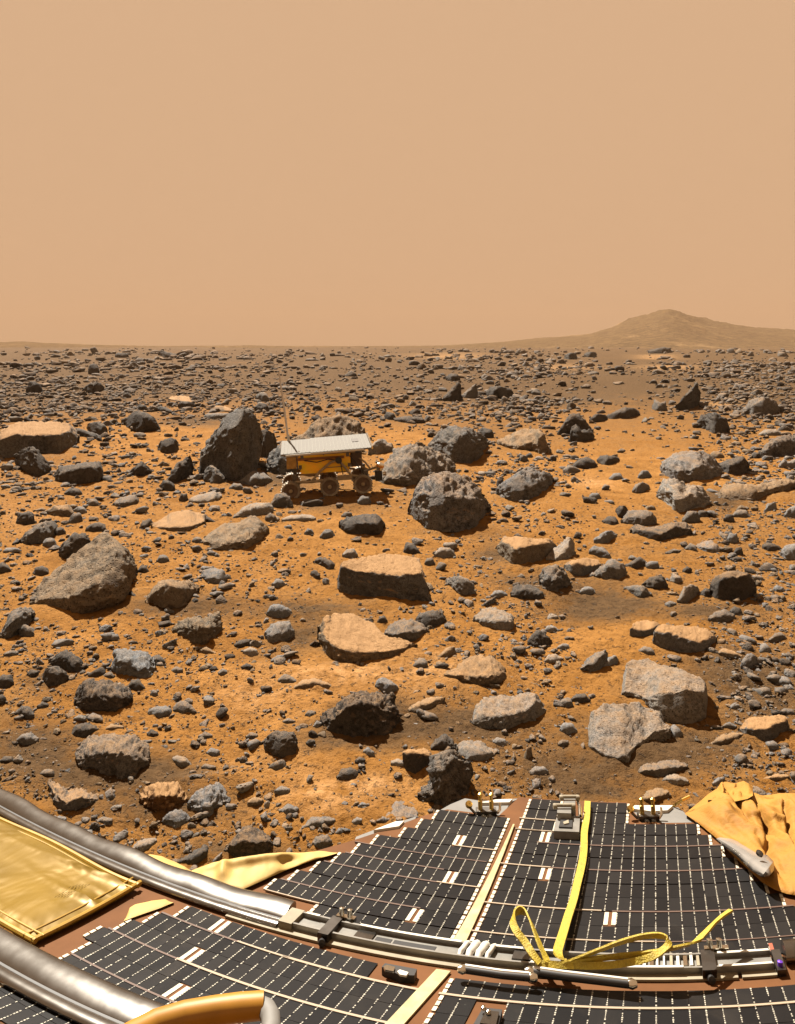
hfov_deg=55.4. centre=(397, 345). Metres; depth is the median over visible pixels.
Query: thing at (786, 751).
rock
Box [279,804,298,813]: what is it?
rock
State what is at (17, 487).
rock
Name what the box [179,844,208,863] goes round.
rock
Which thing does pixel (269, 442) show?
rock
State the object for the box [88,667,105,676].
rock
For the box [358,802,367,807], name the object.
rock
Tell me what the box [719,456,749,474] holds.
rock
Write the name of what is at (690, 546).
rock
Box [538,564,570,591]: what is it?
rock
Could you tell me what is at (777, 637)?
rock
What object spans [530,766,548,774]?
rock
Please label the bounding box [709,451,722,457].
rock
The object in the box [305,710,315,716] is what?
rock
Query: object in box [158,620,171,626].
rock
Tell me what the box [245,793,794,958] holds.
lander petal
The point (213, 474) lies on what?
rock
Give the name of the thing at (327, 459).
rover
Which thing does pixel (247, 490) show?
rock
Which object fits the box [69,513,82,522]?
rock
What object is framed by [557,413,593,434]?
rock
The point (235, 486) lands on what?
rock
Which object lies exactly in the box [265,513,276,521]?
rock
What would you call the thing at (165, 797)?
rock
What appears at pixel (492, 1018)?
sensor window
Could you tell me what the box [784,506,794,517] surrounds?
rock
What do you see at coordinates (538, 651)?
rock
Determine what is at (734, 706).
rock
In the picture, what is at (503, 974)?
damper rod
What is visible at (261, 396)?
rock
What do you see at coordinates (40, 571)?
rock
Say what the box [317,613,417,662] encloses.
rock
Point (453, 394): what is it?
rock
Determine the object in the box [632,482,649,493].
rock
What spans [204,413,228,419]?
rock
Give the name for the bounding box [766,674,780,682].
rock
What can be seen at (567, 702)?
rock
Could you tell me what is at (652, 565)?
rock
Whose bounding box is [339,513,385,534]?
rock
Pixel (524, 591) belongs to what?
rock
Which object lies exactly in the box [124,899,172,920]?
airbag
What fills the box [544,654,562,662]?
rock
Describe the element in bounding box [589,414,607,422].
rock
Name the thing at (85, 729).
rock
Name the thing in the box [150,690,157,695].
rock
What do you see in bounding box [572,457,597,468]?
rock
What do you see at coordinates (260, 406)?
rock
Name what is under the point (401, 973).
sensor window
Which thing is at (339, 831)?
rock
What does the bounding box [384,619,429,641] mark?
rock
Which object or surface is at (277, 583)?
rock
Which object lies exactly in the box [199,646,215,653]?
rock
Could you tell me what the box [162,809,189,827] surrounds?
rock
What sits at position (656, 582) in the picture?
rock
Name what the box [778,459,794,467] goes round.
rock
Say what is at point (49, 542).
rock
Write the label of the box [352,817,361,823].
rock
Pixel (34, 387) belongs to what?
rock
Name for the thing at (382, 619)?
rock
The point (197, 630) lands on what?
rock
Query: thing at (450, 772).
rock
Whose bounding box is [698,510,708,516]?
rock
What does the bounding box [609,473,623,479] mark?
rock
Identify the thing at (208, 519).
rock
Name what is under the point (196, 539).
rock
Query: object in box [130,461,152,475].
rock
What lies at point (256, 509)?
rock
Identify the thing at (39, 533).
rock
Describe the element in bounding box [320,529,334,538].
rock
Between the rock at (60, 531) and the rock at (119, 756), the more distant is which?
the rock at (60, 531)
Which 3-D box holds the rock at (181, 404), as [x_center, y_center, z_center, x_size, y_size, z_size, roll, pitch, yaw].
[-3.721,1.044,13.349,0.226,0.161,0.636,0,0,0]
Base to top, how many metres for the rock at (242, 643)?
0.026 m
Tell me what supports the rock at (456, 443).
on the ground
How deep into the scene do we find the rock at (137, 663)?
2.55 m
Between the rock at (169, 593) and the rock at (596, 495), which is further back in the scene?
the rock at (596, 495)
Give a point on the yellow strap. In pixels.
(584, 961)
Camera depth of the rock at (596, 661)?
2.57 m
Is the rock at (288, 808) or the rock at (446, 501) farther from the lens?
the rock at (446, 501)
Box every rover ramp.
[0,788,295,927]
[0,927,164,1023]
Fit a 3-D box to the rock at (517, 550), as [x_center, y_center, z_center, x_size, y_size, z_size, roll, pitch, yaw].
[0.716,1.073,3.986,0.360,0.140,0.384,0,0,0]
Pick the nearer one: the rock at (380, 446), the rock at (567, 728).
the rock at (567, 728)
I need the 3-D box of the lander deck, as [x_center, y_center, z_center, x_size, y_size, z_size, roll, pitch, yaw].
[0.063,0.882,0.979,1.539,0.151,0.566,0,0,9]
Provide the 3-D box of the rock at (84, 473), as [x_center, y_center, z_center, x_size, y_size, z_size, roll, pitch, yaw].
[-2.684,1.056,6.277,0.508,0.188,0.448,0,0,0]
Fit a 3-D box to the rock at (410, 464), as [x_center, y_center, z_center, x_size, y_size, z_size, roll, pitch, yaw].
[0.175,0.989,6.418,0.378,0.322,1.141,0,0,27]
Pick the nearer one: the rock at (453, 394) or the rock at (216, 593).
the rock at (216, 593)
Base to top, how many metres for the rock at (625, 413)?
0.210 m
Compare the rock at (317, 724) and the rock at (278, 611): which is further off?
the rock at (278, 611)
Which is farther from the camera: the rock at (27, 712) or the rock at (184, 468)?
the rock at (184, 468)
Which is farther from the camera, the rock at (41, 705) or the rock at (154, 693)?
the rock at (154, 693)
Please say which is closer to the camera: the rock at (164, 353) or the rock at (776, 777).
the rock at (776, 777)
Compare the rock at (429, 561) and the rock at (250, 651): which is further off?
the rock at (429, 561)
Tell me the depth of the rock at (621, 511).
4.87 m
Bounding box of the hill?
[0,309,794,348]
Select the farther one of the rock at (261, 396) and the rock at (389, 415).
the rock at (261, 396)
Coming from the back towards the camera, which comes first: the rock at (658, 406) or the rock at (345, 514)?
the rock at (658, 406)
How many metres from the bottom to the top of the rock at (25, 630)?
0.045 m
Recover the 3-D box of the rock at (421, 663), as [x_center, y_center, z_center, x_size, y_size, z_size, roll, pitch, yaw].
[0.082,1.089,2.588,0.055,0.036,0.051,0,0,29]
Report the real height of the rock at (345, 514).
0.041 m
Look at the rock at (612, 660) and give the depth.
2.62 m
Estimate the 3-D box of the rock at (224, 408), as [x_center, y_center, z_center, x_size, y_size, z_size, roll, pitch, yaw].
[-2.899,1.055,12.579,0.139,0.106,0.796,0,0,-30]
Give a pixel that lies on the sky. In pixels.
(173, 172)
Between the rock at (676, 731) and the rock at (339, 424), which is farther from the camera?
the rock at (339, 424)
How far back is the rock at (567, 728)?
2.15 m
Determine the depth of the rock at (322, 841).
1.67 m
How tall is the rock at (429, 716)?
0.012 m
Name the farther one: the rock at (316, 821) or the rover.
the rover
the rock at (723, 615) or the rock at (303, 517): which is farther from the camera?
the rock at (303, 517)
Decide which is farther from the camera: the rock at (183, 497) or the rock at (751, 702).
the rock at (183, 497)
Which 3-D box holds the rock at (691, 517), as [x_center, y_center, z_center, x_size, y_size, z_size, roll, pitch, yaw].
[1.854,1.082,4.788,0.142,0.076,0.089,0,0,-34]
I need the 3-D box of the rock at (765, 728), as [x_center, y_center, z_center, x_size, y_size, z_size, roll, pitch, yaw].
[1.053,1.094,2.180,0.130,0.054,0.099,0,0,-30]
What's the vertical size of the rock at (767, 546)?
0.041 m
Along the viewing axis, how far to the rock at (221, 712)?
2.25 m
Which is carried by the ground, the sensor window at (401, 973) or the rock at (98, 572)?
the rock at (98, 572)
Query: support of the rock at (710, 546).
on the ground
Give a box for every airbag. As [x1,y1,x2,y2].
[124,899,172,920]
[149,854,190,870]
[192,851,335,888]
[685,788,794,894]
[706,781,752,800]
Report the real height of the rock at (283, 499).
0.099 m
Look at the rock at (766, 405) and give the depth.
12.04 m
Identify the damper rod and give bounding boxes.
[457,964,537,982]
[524,965,637,989]
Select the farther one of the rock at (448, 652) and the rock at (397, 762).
the rock at (448, 652)
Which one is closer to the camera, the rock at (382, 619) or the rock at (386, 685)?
the rock at (386, 685)
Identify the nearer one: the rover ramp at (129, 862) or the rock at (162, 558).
the rover ramp at (129, 862)
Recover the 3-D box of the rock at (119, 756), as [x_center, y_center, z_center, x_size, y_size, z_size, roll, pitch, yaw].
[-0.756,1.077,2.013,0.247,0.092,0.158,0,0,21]
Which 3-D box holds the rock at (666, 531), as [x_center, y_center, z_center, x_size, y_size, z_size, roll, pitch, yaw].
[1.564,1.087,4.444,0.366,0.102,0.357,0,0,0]
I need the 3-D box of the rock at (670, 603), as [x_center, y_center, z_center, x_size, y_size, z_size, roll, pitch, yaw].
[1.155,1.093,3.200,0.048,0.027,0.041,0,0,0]
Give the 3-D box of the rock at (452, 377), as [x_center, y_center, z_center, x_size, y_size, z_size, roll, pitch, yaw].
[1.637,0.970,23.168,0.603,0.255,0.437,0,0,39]
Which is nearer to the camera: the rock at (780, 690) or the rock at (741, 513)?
the rock at (780, 690)
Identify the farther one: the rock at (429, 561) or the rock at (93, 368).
the rock at (93, 368)
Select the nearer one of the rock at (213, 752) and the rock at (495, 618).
the rock at (213, 752)
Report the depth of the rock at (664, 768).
1.97 m
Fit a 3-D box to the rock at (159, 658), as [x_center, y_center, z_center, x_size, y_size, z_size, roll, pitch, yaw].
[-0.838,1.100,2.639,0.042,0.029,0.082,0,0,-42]
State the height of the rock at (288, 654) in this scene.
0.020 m
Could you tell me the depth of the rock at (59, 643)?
2.82 m
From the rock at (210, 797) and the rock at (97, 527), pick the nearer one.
the rock at (210, 797)
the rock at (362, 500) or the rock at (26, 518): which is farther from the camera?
the rock at (362, 500)
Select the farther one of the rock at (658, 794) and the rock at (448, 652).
the rock at (448, 652)
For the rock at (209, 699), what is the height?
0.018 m
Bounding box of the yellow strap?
[510,801,732,969]
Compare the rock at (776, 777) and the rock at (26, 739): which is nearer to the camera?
the rock at (776, 777)
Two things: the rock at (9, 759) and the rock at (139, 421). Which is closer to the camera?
the rock at (9, 759)
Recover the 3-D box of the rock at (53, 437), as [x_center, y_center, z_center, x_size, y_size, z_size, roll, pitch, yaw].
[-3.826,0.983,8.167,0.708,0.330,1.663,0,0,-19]
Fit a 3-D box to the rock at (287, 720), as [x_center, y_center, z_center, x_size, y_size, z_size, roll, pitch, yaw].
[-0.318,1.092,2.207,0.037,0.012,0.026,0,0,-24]
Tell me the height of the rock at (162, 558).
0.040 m
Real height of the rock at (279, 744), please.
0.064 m
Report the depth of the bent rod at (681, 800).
1.63 m
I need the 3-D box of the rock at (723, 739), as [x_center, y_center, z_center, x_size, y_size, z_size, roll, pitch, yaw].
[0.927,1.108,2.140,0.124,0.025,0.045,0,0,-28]
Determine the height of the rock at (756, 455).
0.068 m
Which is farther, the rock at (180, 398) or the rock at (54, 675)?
the rock at (180, 398)
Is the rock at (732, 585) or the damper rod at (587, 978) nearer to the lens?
the damper rod at (587, 978)
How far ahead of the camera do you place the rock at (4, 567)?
3.68 m
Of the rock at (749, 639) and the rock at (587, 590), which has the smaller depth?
the rock at (749, 639)
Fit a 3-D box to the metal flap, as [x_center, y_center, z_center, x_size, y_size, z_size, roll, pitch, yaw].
[0.636,0.914,1.360,0.067,0.063,0.184,0,0,0]
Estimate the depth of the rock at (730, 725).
2.21 m
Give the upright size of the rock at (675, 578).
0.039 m
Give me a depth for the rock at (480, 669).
2.48 m
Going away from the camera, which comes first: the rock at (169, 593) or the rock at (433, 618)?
the rock at (433, 618)
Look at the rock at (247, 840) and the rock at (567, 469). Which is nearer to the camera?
the rock at (247, 840)
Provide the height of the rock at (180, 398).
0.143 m
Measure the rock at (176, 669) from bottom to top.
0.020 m
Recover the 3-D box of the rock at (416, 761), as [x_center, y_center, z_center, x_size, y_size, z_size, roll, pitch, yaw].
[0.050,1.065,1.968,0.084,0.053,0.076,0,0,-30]
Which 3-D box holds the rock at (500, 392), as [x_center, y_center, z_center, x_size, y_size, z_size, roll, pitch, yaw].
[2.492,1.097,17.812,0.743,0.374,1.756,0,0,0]
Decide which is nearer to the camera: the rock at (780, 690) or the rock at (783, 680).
the rock at (780, 690)
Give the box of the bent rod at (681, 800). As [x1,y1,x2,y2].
[672,795,689,806]
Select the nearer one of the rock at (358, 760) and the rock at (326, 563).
the rock at (358, 760)
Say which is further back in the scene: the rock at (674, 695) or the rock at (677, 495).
the rock at (677, 495)
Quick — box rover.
[278,372,386,497]
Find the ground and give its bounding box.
[0,347,794,940]
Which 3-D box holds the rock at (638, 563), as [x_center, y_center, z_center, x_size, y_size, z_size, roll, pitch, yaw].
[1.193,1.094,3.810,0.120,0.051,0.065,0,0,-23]
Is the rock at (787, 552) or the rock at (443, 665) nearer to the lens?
the rock at (443, 665)
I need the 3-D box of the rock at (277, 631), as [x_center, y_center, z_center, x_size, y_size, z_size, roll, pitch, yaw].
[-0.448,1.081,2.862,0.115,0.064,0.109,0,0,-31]
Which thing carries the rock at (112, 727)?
on the ground
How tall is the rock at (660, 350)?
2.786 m
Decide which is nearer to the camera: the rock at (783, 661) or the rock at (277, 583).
the rock at (783, 661)
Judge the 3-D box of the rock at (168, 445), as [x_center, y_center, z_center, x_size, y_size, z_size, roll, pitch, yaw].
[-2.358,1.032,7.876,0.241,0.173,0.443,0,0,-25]
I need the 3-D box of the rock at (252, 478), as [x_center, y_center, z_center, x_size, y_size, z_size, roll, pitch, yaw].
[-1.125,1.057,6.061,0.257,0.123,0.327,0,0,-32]
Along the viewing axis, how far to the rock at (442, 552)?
3.99 m
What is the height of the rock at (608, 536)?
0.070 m
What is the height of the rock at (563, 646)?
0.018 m
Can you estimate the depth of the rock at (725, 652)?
2.65 m
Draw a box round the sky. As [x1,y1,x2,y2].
[0,0,794,345]
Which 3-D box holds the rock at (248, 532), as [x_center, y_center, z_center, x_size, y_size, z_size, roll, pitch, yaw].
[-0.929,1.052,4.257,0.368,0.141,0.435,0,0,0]
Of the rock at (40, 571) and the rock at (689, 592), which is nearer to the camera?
the rock at (689, 592)
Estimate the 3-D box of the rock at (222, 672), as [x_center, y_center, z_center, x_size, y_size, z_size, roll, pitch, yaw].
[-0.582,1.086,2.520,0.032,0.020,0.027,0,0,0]
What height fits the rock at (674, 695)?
0.122 m
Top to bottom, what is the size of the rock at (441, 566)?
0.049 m
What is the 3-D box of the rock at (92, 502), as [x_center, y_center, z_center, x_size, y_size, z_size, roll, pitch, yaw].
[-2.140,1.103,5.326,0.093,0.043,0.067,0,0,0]
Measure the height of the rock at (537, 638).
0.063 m
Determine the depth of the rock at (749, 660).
2.58 m
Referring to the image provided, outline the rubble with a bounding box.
[0,346,794,870]
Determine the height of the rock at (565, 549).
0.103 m
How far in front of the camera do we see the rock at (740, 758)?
2.01 m
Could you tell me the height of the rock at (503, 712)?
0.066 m
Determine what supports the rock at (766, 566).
on the ground
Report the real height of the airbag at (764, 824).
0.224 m
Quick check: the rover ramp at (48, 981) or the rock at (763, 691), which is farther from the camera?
the rock at (763, 691)
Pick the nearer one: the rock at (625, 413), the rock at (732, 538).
the rock at (732, 538)
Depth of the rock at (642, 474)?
6.31 m
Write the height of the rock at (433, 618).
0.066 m
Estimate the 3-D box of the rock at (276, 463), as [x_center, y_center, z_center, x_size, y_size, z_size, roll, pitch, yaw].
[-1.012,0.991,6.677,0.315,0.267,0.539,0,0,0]
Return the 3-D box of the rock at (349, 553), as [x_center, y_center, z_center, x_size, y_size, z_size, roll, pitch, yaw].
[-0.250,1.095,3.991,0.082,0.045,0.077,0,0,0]
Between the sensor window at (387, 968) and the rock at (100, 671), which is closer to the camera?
the sensor window at (387, 968)
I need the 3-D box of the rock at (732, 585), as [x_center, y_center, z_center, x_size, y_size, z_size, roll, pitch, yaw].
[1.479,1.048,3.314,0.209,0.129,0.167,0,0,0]
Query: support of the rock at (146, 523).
on the ground
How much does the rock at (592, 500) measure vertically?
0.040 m
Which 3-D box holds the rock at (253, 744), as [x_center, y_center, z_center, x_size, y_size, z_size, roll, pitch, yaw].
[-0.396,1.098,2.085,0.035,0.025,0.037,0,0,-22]
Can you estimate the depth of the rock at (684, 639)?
2.73 m
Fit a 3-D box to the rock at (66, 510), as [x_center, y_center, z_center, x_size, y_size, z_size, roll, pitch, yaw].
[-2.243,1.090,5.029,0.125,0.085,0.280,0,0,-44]
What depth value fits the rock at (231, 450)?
6.29 m
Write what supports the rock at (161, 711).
on the ground
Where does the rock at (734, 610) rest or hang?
on the ground
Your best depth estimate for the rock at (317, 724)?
2.15 m
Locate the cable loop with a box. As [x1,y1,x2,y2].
[124,990,280,1023]
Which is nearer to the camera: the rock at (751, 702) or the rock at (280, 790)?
the rock at (280, 790)
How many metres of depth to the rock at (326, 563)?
3.79 m
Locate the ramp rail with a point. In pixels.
(710, 961)
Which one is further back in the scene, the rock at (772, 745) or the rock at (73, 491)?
the rock at (73, 491)
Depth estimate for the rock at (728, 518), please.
4.75 m
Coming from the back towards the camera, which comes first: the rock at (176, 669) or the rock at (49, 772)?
the rock at (176, 669)
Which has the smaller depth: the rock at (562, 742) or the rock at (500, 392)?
the rock at (562, 742)
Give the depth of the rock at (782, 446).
7.51 m
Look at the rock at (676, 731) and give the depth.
2.15 m
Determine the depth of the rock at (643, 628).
2.85 m
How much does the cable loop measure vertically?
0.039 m
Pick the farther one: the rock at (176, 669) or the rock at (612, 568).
the rock at (612, 568)
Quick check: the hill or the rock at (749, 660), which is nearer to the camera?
the rock at (749, 660)
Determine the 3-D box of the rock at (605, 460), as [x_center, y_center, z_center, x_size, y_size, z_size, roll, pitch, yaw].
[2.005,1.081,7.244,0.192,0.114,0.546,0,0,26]
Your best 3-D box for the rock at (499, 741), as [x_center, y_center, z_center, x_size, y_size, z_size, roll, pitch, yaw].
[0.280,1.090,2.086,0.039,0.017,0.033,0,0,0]
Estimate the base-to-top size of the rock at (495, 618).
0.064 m
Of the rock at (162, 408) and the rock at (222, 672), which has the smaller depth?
the rock at (222, 672)
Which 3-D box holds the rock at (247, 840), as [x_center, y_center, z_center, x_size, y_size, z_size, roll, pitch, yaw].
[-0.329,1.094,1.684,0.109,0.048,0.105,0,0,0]
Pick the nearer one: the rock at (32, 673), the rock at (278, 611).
the rock at (32, 673)
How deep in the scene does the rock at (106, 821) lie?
1.74 m
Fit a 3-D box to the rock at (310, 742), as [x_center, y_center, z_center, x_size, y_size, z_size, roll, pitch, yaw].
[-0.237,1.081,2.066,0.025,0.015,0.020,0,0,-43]
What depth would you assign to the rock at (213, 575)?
3.48 m
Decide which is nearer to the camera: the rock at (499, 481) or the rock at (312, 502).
the rock at (312, 502)
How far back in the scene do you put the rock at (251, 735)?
2.13 m
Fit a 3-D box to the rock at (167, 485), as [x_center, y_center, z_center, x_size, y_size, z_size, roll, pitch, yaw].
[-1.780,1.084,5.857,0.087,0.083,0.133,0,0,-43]
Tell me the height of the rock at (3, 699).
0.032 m
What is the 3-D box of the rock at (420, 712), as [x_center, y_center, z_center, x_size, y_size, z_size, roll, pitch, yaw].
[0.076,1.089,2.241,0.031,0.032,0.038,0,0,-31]
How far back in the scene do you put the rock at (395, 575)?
3.35 m
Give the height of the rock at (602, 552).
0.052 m
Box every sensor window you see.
[383,965,394,972]
[397,970,407,976]
[480,1011,498,1023]
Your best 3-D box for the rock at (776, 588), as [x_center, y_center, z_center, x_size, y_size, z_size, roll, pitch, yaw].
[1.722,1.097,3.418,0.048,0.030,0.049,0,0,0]
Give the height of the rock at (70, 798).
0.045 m
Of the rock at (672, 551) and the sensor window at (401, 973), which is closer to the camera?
the sensor window at (401, 973)
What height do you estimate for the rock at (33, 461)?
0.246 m
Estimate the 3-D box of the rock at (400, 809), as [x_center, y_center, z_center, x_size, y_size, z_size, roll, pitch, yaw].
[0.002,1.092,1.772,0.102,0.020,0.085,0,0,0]
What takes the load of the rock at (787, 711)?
on the ground
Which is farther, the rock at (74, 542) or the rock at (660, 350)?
the rock at (660, 350)
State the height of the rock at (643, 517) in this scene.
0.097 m
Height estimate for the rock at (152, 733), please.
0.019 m
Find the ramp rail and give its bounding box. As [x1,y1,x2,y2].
[278,906,794,984]
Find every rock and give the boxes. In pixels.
[0,421,79,457]
[0,563,11,572]
[0,606,35,638]
[0,674,13,688]
[0,694,6,704]
[0,756,13,762]
[2,548,21,552]
[3,650,18,656]
[10,486,21,489]
[14,446,51,476]
[14,705,33,718]
[16,511,34,524]
[16,732,38,745]
[18,520,57,544]
[18,624,33,636]
[26,381,43,392]
[26,669,38,676]
[29,531,137,613]
[32,566,48,575]
[37,702,48,708]
[40,769,54,776]
[42,538,56,546]
[43,666,68,686]
[44,504,73,516]
[47,779,98,810]
[50,650,82,672]
[51,639,74,647]
[52,461,103,483]
[54,527,65,534]
[58,532,90,558]
[64,488,81,495]
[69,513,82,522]
[71,722,98,737]
[73,506,86,513]
[73,678,132,711]
[75,732,149,778]
[76,428,101,441]
[82,382,104,393]
[85,522,105,531]
[86,422,107,434]
[86,499,98,505]
[88,364,99,374]
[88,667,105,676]
[97,817,112,825]
[100,632,114,641]
[105,724,123,729]
[109,634,119,639]
[110,648,156,677]
[113,494,138,506]
[115,353,128,357]
[121,411,160,431]
[127,679,144,690]
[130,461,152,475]
[132,838,156,851]
[135,506,148,512]
[137,404,147,409]
[137,565,148,572]
[139,519,152,528]
[139,781,188,812]
[145,579,199,608]
[147,705,171,717]
[147,729,157,736]
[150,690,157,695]
[151,510,205,531]
[152,655,165,663]
[156,554,168,562]
[157,350,175,357]
[157,406,173,412]
[157,437,178,453]
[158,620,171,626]
[160,480,174,490]
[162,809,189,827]
[167,456,194,482]
[168,395,191,401]
[171,666,182,672]
[172,611,222,644]
[172,755,191,767]
[173,700,195,713]
[178,401,195,408]
[179,493,187,501]
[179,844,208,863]
[187,782,230,817]
[189,491,221,503]
[192,537,201,542]
[198,731,212,738]
[199,407,262,481]
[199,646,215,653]
[201,568,227,583]
[201,763,215,769]
[202,515,268,549]
[203,465,228,483]
[203,695,214,703]
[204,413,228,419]
[206,516,213,521]
[206,748,219,755]
[209,591,223,595]
[214,406,231,411]
[216,707,227,717]
[218,582,232,588]
[218,669,226,674]
[224,825,272,857]
[229,483,242,489]
[234,639,250,647]
[236,502,273,517]
[238,471,272,485]
[241,663,252,669]
[243,487,252,493]
[243,647,257,656]
[245,732,257,738]
[247,739,259,749]
[247,797,263,806]
[254,403,268,411]
[255,392,268,401]
[261,429,277,457]
[263,730,297,758]
[264,621,294,642]
[265,443,298,474]
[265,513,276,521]
[266,604,291,617]
[268,759,285,770]
[270,492,293,507]
[271,579,284,587]
[274,786,289,794]
[277,674,296,682]
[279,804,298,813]
[281,514,315,521]
[282,651,297,657]
[282,718,295,723]
[291,413,371,440]
[294,678,330,688]
[300,499,323,506]
[301,816,335,828]
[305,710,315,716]
[306,739,315,746]
[310,570,320,578]
[312,834,331,848]
[313,557,334,569]
[313,721,321,727]
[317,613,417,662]
[319,690,402,736]
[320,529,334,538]
[335,828,342,833]
[336,767,357,780]
[337,553,431,601]
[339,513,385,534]
[341,512,352,516]
[342,548,357,557]
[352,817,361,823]
[355,757,365,763]
[357,496,370,504]
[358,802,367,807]
[363,747,374,756]
[368,439,393,454]
[375,677,397,693]
[376,801,418,822]
[377,616,387,622]
[379,442,455,486]
[380,488,393,491]
[384,412,395,419]
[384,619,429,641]
[391,758,403,765]
[393,416,425,422]
[402,747,431,773]
[403,542,420,553]
[407,471,491,531]
[408,697,444,712]
[409,408,420,414]
[413,658,427,667]
[415,610,445,627]
[416,709,424,718]
[417,749,473,807]
[421,710,438,719]
[424,557,434,565]
[428,425,489,463]
[430,734,455,749]
[434,547,454,557]
[434,663,448,668]
[436,562,446,570]
[438,646,455,657]
[442,382,462,401]
[444,654,505,686]
[445,575,475,595]
[446,373,459,380]
[456,740,499,760]
[461,384,477,397]
[470,692,546,729]
[472,607,513,629]
[478,427,493,437]
[486,386,513,398]
[490,590,507,597]
[493,737,506,745]
[495,466,552,500]
[495,536,556,563]
[496,428,550,453]
[496,479,503,486]
[510,584,543,599]
[513,646,525,654]
[519,455,527,461]
[524,746,531,758]
[527,630,551,647]
[530,648,545,654]
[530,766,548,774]
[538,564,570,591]
[544,625,556,632]
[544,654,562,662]
[546,537,575,560]
[556,643,569,649]
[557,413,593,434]
[557,739,568,746]
[559,722,576,734]
[561,698,572,707]
[563,465,580,473]
[564,352,576,358]
[564,558,601,575]
[568,424,593,441]
[571,693,590,702]
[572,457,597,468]
[579,586,594,594]
[579,649,607,671]
[582,497,596,503]
[584,351,596,356]
[588,558,626,579]
[588,702,670,762]
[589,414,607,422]
[589,493,601,498]
[589,546,611,558]
[593,530,617,543]
[597,455,618,464]
[602,516,618,524]
[604,655,618,666]
[606,407,639,418]
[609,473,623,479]
[615,505,627,517]
[620,510,656,525]
[621,658,707,723]
[623,585,651,597]
[625,557,645,568]
[629,522,691,540]
[630,620,659,636]
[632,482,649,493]
[637,470,651,478]
[638,646,654,654]
[638,760,687,776]
[641,575,667,588]
[642,787,668,802]
[645,561,658,568]
[648,347,670,353]
[652,399,666,410]
[652,624,716,652]
[656,478,710,512]
[660,450,722,481]
[662,774,688,785]
[665,549,681,553]
[665,601,676,606]
[668,573,682,582]
[671,724,682,737]
[675,383,700,409]
[677,584,699,603]
[682,511,699,522]
[682,566,691,573]
[685,543,697,551]
[696,540,719,552]
[697,412,729,433]
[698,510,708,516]
[700,588,710,596]
[707,510,716,516]
[708,609,734,621]
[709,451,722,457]
[709,570,756,600]
[709,732,742,744]
[712,777,724,785]
[718,478,794,500]
[718,648,741,657]
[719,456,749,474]
[723,514,734,521]
[723,722,736,728]
[726,533,738,543]
[729,606,741,614]
[729,703,739,708]
[732,509,750,517]
[734,547,742,554]
[735,754,747,763]
[738,714,789,740]
[739,635,756,642]
[740,653,757,668]
[742,397,779,414]
[747,672,761,680]
[748,699,760,708]
[750,452,761,458]
[755,687,771,695]
[758,429,780,435]
[759,562,777,571]
[759,643,770,652]
[760,434,794,456]
[762,542,781,550]
[764,502,776,511]
[764,772,789,780]
[765,741,778,750]
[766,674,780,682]
[768,632,786,642]
[773,585,784,591]
[774,687,787,693]
[775,676,790,684]
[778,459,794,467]
[779,658,791,664]
[780,543,794,559]
[781,708,794,714]
[781,748,792,755]
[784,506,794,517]
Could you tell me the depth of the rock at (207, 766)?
1.98 m
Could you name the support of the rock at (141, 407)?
on the ground
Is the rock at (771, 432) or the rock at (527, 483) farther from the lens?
the rock at (771, 432)
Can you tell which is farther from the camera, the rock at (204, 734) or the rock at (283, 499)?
the rock at (283, 499)
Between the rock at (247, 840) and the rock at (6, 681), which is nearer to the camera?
the rock at (247, 840)
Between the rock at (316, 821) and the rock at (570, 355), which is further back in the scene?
the rock at (570, 355)
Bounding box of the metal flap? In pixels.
[717,837,773,876]
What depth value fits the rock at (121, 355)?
69.52 m
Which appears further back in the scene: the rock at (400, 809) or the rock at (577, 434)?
the rock at (577, 434)
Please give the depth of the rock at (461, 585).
3.36 m
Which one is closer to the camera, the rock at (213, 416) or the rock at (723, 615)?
the rock at (723, 615)
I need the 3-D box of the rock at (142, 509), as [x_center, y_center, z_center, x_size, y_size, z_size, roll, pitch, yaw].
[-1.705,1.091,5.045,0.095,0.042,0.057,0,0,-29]
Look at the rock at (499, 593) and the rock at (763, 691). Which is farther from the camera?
the rock at (499, 593)
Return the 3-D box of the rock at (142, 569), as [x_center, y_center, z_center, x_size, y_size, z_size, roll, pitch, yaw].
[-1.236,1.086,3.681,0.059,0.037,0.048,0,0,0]
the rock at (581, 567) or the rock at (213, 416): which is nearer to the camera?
the rock at (581, 567)
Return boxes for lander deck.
[0,884,794,1023]
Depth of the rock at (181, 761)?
1.99 m
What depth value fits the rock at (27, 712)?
2.25 m
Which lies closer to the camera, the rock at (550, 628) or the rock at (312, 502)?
the rock at (550, 628)
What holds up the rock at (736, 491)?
on the ground
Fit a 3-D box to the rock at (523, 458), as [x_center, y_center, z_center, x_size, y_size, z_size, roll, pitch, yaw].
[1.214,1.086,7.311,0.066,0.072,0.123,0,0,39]
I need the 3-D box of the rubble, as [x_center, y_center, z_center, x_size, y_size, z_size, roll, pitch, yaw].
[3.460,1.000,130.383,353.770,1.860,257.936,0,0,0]
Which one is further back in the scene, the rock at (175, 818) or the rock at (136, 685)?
the rock at (136, 685)
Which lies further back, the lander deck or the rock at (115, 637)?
the rock at (115, 637)
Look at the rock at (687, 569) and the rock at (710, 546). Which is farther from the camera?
the rock at (710, 546)
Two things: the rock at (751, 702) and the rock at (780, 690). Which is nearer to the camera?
the rock at (751, 702)
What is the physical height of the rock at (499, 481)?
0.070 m
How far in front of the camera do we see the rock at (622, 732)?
2.12 m
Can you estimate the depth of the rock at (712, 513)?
4.91 m
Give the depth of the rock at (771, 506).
5.05 m
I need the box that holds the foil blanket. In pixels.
[0,817,141,943]
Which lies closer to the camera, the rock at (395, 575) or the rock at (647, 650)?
the rock at (647, 650)

